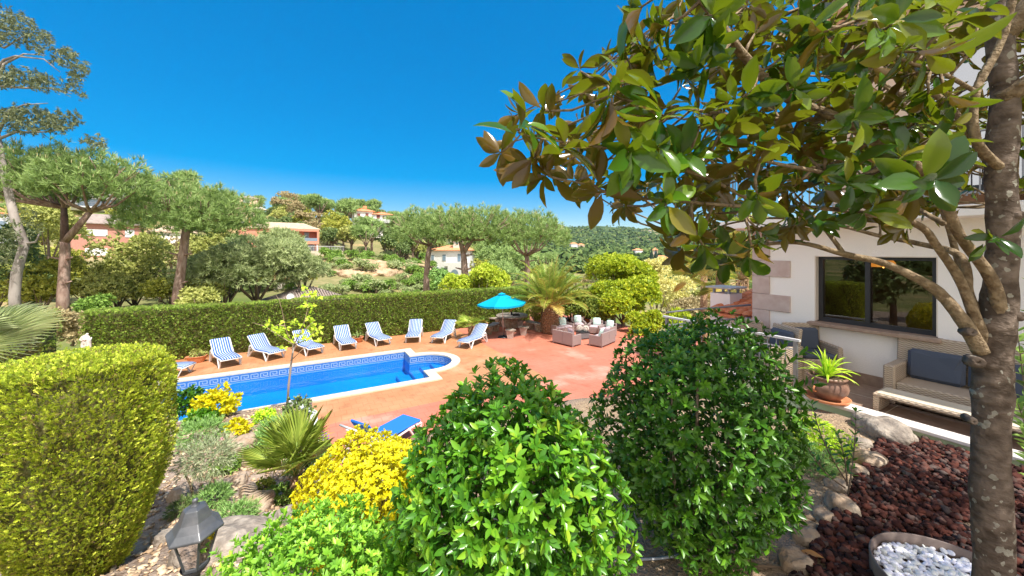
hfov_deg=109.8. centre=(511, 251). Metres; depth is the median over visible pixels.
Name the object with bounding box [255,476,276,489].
ground plant
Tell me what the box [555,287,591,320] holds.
dark shrub
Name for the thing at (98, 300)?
green shrub
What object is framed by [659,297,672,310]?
mimosa tree
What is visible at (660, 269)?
pale tree
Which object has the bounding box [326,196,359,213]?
hill pine
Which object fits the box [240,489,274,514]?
boulder
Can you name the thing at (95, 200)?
window
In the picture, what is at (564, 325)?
rattan sofa
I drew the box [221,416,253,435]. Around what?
variegated shrub
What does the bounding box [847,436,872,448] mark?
boulder
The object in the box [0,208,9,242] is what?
modern house
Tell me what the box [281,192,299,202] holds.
brown tree
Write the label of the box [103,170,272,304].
stone pine
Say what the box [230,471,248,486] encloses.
boulder
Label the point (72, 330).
dry shrub
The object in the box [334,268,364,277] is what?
cliff
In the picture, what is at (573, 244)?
farmhouse
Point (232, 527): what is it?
boulder
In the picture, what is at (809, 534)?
boulder
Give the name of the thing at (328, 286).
shrub
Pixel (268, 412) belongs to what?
lime shrub
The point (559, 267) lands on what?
holm oak
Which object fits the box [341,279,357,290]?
shrub
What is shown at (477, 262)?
mimosa tree
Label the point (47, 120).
eucalyptus
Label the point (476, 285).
citrus tree
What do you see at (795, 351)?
porch railing
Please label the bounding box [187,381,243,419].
variegated shrub
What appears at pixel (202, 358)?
terracotta pot
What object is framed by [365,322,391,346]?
sun lounger
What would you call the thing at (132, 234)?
window
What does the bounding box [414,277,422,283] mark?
shrub
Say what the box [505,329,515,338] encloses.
stone stool
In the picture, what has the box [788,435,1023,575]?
lava gravel
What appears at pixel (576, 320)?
rattan armchair
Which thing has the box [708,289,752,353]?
outhouse
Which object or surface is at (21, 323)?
fan palm
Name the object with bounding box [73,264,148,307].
evergreen
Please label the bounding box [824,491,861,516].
boulder
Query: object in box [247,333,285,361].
sun lounger
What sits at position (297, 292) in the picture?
house
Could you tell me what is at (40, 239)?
mimosa tree
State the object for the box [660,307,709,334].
golden shrub
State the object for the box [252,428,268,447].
rosemary bush
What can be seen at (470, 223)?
stone pine
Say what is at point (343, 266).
shrub
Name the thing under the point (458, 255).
window
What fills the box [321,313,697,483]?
red terrace
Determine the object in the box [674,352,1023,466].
porch
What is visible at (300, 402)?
rose shrub
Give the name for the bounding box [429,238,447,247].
hill pine
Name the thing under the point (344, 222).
mimosa tree
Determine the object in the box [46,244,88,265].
mimosa tree
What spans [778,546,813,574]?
boulder
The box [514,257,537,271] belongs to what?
hill pine
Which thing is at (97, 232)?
window
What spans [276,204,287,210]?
olive tree
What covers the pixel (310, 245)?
window
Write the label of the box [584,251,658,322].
round tree
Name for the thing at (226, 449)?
standard bush
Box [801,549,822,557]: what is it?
fallen leaf
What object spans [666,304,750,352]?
stair railing
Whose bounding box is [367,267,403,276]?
cliff
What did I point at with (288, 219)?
holm oak
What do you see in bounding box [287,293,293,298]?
satellite dish
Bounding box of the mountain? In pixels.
[446,225,751,246]
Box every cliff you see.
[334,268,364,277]
[358,259,387,269]
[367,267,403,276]
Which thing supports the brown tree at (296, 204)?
on the terrain
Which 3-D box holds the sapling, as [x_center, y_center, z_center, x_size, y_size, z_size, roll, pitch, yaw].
[-5.970,2.658,9.641,2.116,3.610,0.921,0,0,0]
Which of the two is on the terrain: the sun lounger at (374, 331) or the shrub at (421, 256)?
the shrub at (421, 256)
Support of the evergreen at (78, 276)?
on the terrain
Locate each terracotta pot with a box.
[184,354,208,362]
[352,336,363,342]
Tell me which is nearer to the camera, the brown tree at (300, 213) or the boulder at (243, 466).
the boulder at (243, 466)
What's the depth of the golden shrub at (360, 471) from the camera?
2.83 m
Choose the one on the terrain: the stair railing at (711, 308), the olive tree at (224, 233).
the olive tree at (224, 233)
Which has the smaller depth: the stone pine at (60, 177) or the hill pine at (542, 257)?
the stone pine at (60, 177)
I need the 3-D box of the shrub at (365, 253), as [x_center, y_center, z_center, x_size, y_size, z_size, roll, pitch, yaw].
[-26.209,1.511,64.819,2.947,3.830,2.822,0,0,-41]
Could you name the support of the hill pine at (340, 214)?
on the terrain
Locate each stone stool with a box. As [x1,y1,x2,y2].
[500,319,505,327]
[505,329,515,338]
[517,319,524,326]
[518,326,528,335]
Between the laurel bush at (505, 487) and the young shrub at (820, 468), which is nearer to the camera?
the laurel bush at (505, 487)
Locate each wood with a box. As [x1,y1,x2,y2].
[536,224,751,260]
[538,256,752,280]
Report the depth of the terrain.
53.93 m
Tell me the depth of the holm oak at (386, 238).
73.72 m
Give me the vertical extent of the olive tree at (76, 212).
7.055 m
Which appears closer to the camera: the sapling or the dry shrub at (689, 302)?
the sapling
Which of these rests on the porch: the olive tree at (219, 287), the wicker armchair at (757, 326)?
the wicker armchair at (757, 326)
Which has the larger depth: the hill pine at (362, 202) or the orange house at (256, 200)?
the hill pine at (362, 202)
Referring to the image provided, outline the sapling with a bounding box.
[252,284,323,402]
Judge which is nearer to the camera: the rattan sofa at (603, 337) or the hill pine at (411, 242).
the rattan sofa at (603, 337)
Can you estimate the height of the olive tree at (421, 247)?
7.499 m
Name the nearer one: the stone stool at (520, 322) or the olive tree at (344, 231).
the stone stool at (520, 322)
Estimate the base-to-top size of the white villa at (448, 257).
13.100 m
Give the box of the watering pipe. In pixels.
[628,554,697,560]
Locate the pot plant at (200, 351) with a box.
[189,348,208,356]
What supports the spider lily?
in the plant pot at (835, 390)
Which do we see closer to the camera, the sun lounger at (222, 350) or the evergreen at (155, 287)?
the sun lounger at (222, 350)
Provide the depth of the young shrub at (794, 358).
3.10 m
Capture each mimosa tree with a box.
[31,220,58,246]
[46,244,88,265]
[103,207,125,214]
[292,209,314,222]
[319,218,339,247]
[321,209,353,244]
[334,218,352,250]
[470,258,482,267]
[523,265,541,282]
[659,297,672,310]
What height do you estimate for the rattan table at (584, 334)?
0.372 m
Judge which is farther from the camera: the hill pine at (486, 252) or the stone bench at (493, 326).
the hill pine at (486, 252)
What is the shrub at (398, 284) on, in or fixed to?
on the terrain
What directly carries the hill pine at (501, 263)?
on the terrain
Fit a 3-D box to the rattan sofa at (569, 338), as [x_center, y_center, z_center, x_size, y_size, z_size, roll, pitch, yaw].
[2.677,4.085,17.622,0.705,0.831,1.240,0,0,-44]
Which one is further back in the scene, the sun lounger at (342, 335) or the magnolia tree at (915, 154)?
the sun lounger at (342, 335)
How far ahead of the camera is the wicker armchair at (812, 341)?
6.36 m
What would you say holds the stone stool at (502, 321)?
on the red terrace
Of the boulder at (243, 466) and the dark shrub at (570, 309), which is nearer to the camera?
the boulder at (243, 466)
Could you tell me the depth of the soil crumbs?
3.39 m
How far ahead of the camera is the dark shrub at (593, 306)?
21.30 m
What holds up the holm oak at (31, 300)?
on the terrain
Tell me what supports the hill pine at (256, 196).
on the terrain
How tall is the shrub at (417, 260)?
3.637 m
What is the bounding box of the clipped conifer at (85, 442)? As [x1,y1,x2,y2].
[0,341,179,575]
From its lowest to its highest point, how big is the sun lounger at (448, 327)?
0.898 m
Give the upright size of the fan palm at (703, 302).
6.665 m
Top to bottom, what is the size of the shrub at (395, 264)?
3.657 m
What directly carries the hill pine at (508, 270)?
on the terrain
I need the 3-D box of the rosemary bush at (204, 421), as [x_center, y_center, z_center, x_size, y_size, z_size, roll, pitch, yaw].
[-6.821,3.951,7.919,1.107,0.756,1.234,0,0,0]
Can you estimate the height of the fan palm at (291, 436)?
1.614 m
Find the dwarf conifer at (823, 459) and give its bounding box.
[791,440,844,479]
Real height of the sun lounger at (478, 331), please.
0.898 m
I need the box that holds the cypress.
[649,247,653,259]
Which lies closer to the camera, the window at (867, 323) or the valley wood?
the window at (867, 323)
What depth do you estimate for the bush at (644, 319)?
19.68 m
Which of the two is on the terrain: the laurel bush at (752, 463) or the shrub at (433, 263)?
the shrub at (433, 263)
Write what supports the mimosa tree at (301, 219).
on the terrain
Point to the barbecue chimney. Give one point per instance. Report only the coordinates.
(723, 297)
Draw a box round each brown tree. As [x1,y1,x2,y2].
[270,196,292,206]
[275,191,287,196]
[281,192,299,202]
[286,201,305,212]
[294,210,316,224]
[303,220,317,226]
[312,211,324,223]
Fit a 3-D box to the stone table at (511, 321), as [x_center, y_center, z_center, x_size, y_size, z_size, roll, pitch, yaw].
[0.000,4.120,21.429,1.920,0.760,1.920,0,0,0]
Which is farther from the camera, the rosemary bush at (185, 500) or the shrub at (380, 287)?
the shrub at (380, 287)
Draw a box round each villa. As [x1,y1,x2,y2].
[423,240,476,275]
[720,0,1023,388]
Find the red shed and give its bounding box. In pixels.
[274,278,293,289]
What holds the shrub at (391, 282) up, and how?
on the terrain
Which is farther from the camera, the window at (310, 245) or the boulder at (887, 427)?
the window at (310, 245)
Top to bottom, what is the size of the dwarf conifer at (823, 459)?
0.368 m
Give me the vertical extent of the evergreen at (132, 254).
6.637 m
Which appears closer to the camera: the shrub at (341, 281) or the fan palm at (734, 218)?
the fan palm at (734, 218)
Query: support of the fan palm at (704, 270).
on the terrain
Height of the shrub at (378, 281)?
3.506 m
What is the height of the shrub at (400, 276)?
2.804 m
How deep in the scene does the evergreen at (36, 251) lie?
26.60 m
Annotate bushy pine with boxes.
[162,250,276,302]
[193,225,319,300]
[275,254,333,287]
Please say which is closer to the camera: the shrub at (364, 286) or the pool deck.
the pool deck
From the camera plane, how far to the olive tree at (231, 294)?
35.07 m
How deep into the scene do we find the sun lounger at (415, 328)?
18.93 m
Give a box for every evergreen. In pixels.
[0,203,94,258]
[0,223,48,306]
[0,253,90,308]
[70,264,90,298]
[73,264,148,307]
[74,231,176,305]
[103,232,168,268]
[137,276,195,304]
[174,232,226,283]
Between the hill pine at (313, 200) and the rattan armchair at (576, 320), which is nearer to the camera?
the rattan armchair at (576, 320)
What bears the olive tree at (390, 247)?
on the terrain
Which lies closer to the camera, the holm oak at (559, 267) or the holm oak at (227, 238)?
the holm oak at (227, 238)
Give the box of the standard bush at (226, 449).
[169,427,244,496]
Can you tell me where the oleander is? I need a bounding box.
[1012,277,1023,474]
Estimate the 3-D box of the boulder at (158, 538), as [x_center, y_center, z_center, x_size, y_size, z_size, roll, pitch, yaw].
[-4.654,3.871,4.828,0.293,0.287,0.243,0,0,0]
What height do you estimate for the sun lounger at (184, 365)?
0.898 m
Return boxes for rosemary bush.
[162,491,201,521]
[171,413,230,453]
[189,478,237,510]
[215,494,263,517]
[252,411,287,444]
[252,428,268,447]
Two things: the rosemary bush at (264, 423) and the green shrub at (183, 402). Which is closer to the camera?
the rosemary bush at (264, 423)
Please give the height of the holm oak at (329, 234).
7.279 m
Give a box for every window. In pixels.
[79,198,114,206]
[85,248,107,255]
[87,229,107,235]
[125,230,133,237]
[306,244,314,250]
[457,254,460,261]
[818,257,935,335]
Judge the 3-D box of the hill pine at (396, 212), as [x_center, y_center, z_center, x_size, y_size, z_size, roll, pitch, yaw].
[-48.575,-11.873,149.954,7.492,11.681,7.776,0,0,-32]
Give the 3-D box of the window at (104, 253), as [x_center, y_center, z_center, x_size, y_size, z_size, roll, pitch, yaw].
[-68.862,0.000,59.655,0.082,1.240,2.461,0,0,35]
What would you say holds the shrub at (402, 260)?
on the terrain
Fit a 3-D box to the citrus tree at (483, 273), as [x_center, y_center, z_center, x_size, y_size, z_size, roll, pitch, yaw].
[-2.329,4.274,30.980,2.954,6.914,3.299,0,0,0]
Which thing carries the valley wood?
on the terrain
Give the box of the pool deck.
[164,330,546,424]
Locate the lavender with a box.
[284,432,332,476]
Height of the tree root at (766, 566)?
0.045 m
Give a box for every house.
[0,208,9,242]
[70,182,137,213]
[70,214,196,261]
[239,196,282,223]
[239,222,343,255]
[261,286,346,301]
[352,206,392,240]
[653,248,667,257]
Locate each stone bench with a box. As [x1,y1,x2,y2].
[485,322,499,334]
[488,317,501,326]
[525,320,541,331]
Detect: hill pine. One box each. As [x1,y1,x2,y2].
[156,167,203,188]
[161,178,173,188]
[247,195,266,204]
[269,196,290,205]
[302,193,329,217]
[315,200,333,215]
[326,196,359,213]
[326,211,344,217]
[349,223,377,250]
[353,215,386,256]
[354,198,368,206]
[366,199,382,208]
[367,206,376,212]
[383,215,399,226]
[387,210,401,226]
[400,233,422,256]
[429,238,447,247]
[470,241,495,260]
[473,245,506,261]
[488,258,514,274]
[489,246,523,264]
[497,264,524,286]
[504,242,536,284]
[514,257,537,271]
[529,253,544,264]
[543,252,557,265]
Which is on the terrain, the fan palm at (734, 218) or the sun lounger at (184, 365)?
the fan palm at (734, 218)
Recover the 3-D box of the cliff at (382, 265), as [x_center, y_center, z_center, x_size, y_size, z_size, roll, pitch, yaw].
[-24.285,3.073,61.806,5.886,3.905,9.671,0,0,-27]
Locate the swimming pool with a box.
[155,348,459,421]
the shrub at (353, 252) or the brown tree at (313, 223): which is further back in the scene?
the brown tree at (313, 223)
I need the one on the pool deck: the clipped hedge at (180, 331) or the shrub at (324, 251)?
the clipped hedge at (180, 331)
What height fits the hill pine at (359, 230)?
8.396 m
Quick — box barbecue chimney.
[705,285,746,345]
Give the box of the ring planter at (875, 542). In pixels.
[869,532,1019,575]
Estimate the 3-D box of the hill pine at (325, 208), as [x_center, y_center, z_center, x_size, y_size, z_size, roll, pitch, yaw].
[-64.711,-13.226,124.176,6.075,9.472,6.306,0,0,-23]
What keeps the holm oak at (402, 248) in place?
on the terrain
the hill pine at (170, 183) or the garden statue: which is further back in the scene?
the hill pine at (170, 183)
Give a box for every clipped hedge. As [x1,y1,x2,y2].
[0,307,63,362]
[77,285,531,359]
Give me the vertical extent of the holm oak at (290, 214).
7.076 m
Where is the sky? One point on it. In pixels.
(382, 100)
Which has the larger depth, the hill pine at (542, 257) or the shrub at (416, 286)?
the hill pine at (542, 257)
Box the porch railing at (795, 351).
[663,315,800,386]
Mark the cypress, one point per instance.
(651, 256)
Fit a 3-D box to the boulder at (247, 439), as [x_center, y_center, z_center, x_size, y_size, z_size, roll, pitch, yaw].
[-5.768,4.212,7.721,0.511,0.538,0.631,0,0,36]
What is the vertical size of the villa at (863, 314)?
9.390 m
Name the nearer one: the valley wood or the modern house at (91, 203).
the modern house at (91, 203)
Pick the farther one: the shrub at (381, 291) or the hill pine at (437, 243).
the hill pine at (437, 243)
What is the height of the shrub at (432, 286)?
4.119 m
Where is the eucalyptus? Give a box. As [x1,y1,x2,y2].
[0,3,107,306]
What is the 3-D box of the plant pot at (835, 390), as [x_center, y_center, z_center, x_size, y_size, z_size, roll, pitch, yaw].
[4.684,2.012,5.350,0.538,0.370,0.538,0,0,14]
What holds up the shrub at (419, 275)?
on the terrain
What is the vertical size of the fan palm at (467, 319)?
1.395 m
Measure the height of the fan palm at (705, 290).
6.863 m
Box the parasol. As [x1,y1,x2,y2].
[477,293,525,338]
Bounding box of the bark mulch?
[8,404,313,575]
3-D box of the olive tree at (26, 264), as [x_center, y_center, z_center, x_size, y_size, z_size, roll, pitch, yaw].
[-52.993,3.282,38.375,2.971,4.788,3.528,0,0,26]
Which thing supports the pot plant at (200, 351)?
in the terracotta pot at (202, 358)
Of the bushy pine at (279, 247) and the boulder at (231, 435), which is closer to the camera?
the boulder at (231, 435)
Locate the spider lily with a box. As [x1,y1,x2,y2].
[798,347,856,383]
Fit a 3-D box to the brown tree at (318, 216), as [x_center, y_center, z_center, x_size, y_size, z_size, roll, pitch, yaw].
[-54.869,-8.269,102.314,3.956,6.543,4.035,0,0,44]
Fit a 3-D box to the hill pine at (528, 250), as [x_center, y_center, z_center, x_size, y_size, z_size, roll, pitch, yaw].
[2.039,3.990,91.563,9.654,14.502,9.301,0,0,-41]
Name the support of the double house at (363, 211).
on the terrain
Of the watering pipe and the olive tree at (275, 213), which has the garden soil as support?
the watering pipe
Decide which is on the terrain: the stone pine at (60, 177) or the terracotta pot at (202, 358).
the stone pine at (60, 177)
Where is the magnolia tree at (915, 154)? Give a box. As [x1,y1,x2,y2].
[473,0,1023,575]
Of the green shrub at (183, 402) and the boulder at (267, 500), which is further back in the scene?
the green shrub at (183, 402)
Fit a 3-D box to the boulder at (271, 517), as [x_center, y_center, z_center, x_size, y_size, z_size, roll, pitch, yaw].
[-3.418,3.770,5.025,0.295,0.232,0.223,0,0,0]
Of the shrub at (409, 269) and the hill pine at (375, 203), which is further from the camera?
the hill pine at (375, 203)
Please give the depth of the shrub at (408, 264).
62.26 m
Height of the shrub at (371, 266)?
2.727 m
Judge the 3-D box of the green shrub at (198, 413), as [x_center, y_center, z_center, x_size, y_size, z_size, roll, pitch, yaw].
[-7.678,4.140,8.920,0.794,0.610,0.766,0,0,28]
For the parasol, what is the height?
2.361 m
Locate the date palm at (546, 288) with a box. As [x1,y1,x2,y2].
[502,255,603,333]
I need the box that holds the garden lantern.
[165,498,223,575]
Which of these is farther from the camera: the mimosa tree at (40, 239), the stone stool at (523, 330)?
the mimosa tree at (40, 239)
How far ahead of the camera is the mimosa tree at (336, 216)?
91.74 m
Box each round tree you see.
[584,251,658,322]
[588,274,662,325]
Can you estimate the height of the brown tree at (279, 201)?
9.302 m
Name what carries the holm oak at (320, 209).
on the terrain
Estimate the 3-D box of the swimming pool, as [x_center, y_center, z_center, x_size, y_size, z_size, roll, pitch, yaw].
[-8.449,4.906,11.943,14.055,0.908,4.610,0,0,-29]
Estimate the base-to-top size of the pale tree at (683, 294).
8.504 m
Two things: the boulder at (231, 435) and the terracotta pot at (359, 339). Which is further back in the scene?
the terracotta pot at (359, 339)
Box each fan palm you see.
[0,301,67,361]
[237,404,334,501]
[454,314,488,335]
[670,256,737,344]
[683,231,751,284]
[698,250,751,300]
[707,214,771,290]
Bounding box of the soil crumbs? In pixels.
[354,406,968,574]
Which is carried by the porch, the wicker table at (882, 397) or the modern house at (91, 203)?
the wicker table at (882, 397)
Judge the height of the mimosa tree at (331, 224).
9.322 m
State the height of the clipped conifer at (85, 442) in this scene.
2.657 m
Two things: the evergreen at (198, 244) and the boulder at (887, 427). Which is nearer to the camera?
the boulder at (887, 427)
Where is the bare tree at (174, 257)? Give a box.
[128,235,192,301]
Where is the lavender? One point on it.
(309, 464)
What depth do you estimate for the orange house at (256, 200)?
95.55 m
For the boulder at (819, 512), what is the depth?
3.16 m
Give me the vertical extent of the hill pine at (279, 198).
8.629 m
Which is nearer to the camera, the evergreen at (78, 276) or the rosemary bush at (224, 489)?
the rosemary bush at (224, 489)
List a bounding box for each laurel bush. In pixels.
[382,356,643,575]
[587,307,815,575]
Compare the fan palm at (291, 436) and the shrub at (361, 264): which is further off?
the shrub at (361, 264)
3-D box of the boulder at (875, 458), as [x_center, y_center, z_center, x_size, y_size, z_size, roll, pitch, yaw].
[3.929,2.316,3.954,0.336,0.214,0.260,0,0,0]
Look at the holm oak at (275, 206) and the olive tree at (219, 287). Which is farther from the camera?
the holm oak at (275, 206)
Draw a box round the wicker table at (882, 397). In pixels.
[873,387,1023,432]
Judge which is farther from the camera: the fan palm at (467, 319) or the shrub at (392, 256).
the shrub at (392, 256)
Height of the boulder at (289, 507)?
0.487 m
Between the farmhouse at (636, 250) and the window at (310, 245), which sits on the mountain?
the farmhouse at (636, 250)
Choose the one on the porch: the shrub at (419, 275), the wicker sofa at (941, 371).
the wicker sofa at (941, 371)
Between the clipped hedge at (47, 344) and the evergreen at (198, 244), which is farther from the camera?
the evergreen at (198, 244)
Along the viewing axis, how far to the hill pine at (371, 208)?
127.12 m
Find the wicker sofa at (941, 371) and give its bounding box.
[883,333,1023,433]
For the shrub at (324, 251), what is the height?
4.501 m
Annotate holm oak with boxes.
[22,292,38,303]
[217,234,251,247]
[271,202,292,214]
[276,215,293,222]
[286,210,300,218]
[314,206,327,214]
[319,226,340,247]
[374,228,399,258]
[394,241,410,256]
[549,264,564,272]
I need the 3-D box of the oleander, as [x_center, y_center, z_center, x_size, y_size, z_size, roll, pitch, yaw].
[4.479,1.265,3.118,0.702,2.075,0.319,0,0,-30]
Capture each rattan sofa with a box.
[551,317,573,333]
[552,328,580,347]
[589,326,615,347]
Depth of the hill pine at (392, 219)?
114.88 m
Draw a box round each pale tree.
[642,256,677,310]
[660,275,696,307]
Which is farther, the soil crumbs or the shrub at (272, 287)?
the shrub at (272, 287)
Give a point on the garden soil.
(668, 567)
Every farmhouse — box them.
[569,242,577,247]
[632,248,642,253]
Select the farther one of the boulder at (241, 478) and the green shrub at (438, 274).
the green shrub at (438, 274)
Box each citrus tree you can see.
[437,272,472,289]
[469,262,501,287]
[469,281,481,288]
[480,269,511,287]
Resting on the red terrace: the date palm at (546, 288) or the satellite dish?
the date palm at (546, 288)
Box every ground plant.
[207,454,242,475]
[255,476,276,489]
[266,480,296,506]
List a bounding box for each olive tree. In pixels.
[0,261,34,276]
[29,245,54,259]
[67,207,83,216]
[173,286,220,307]
[191,278,228,302]
[208,229,230,240]
[226,281,243,300]
[267,209,287,219]
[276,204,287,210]
[337,225,363,250]
[379,238,400,250]
[414,240,427,257]
[688,290,699,296]
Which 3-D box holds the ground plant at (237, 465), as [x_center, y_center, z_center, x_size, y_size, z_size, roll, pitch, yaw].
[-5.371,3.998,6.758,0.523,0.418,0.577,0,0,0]
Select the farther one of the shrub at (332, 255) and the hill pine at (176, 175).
the hill pine at (176, 175)
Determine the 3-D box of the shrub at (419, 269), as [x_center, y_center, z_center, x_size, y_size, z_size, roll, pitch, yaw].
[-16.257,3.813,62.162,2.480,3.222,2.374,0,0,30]
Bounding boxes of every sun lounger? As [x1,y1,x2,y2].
[154,359,195,376]
[209,337,241,368]
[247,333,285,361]
[292,329,324,356]
[333,324,356,350]
[339,414,421,462]
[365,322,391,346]
[405,319,422,342]
[430,319,456,343]
[457,323,487,348]
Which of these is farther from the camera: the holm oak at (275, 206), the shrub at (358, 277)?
the holm oak at (275, 206)
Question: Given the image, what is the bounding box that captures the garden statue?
[79,333,91,347]
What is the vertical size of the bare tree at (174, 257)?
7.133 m
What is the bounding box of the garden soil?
[346,386,1021,575]
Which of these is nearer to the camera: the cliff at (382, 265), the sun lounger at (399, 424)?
the sun lounger at (399, 424)
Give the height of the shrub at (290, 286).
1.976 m
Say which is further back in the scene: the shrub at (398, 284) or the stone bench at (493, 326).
the shrub at (398, 284)
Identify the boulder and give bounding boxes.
[149,528,171,546]
[166,481,195,503]
[166,515,275,569]
[221,429,240,438]
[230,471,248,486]
[231,432,259,454]
[239,482,257,497]
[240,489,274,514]
[241,460,268,471]
[259,512,278,521]
[276,504,298,529]
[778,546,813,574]
[791,527,819,546]
[812,505,833,522]
[823,477,848,493]
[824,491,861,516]
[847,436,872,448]
[848,449,888,467]
[849,463,869,477]
[850,412,914,445]
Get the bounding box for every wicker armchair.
[738,318,769,345]
[744,323,802,383]
[782,322,842,380]
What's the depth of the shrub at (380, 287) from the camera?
48.28 m
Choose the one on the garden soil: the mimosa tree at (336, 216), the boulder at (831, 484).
the boulder at (831, 484)
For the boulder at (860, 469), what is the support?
on the garden soil
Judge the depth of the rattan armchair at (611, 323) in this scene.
19.29 m
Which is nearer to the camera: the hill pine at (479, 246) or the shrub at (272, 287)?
the shrub at (272, 287)
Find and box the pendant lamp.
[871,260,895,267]
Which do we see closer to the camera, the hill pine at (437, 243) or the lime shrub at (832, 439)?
the lime shrub at (832, 439)
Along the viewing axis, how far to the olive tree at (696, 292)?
83.53 m
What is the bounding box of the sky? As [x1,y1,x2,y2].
[0,0,831,233]
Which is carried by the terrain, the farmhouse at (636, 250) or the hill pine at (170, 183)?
the hill pine at (170, 183)
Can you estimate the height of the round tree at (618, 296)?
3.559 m
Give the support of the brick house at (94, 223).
on the terrain
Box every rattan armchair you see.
[571,315,585,331]
[587,318,602,333]
[598,320,616,335]
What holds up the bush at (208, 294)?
on the terrain
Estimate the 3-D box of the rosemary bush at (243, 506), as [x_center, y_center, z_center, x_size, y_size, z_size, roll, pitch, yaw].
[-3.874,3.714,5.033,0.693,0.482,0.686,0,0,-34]
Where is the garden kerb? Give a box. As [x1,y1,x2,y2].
[289,400,318,492]
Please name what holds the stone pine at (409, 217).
on the terrain
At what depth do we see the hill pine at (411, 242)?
82.58 m
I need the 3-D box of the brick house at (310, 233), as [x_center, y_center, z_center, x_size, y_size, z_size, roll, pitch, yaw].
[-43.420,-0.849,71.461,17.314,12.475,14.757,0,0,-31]
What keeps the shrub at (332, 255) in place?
on the terrain
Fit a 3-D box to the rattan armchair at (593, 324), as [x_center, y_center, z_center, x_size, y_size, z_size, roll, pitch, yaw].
[4.612,4.085,19.953,0.730,0.831,0.705,0,0,26]
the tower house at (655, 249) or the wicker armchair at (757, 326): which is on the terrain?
the tower house at (655, 249)
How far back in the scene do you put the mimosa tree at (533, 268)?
80.79 m
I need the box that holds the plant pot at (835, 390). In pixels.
[805,370,851,405]
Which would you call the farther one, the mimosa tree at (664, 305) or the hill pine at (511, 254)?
the hill pine at (511, 254)
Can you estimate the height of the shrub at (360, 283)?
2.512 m
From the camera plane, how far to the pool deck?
14.03 m
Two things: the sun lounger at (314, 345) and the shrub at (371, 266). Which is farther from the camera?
the shrub at (371, 266)
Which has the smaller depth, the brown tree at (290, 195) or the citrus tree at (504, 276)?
the citrus tree at (504, 276)
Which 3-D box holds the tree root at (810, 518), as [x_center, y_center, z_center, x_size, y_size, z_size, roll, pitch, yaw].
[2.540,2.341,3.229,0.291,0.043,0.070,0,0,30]
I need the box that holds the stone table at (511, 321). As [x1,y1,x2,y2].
[496,312,527,328]
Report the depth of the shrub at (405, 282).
53.49 m
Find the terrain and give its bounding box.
[0,212,738,382]
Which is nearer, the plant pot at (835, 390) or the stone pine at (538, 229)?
the plant pot at (835, 390)
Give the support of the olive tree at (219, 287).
on the terrain
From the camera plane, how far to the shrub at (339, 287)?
45.36 m
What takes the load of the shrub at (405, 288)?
on the terrain
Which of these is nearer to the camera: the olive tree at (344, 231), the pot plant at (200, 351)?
the pot plant at (200, 351)
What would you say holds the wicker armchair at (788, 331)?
on the porch
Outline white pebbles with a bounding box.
[873,542,971,575]
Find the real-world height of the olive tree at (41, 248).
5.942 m
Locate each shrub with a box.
[48,306,84,346]
[71,293,117,312]
[172,383,212,417]
[181,406,219,430]
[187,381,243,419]
[202,489,420,575]
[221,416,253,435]
[250,407,277,424]
[264,282,280,290]
[281,393,316,414]
[282,283,295,290]
[289,422,442,575]
[318,247,335,258]
[318,283,334,291]
[326,252,344,262]
[330,284,350,294]
[336,259,352,268]
[338,263,352,269]
[339,278,349,284]
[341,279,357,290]
[343,249,359,259]
[351,273,372,282]
[352,258,370,270]
[355,281,364,290]
[356,246,369,252]
[357,250,374,257]
[360,279,377,292]
[364,263,378,271]
[367,279,387,292]
[373,283,385,291]
[379,289,390,292]
[381,279,396,290]
[385,254,398,260]
[386,260,403,269]
[390,257,405,268]
[390,282,402,289]
[395,273,409,280]
[398,286,413,291]
[400,279,411,285]
[404,262,418,269]
[405,265,417,274]
[408,273,423,283]
[411,257,422,263]
[412,265,423,273]
[412,284,422,290]
[414,253,425,260]
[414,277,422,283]
[421,282,437,290]
[428,267,450,289]
[430,260,437,268]
[528,305,542,320]
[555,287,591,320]
[577,297,614,321]
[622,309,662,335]
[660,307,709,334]
[665,294,709,341]
[751,339,826,399]
[787,412,857,459]
[799,399,863,496]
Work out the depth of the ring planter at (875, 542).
2.70 m
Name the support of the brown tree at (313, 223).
on the terrain
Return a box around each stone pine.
[0,135,165,327]
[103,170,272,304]
[388,201,451,290]
[417,200,525,274]
[484,205,572,307]
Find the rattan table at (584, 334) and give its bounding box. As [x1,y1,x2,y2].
[576,330,589,339]

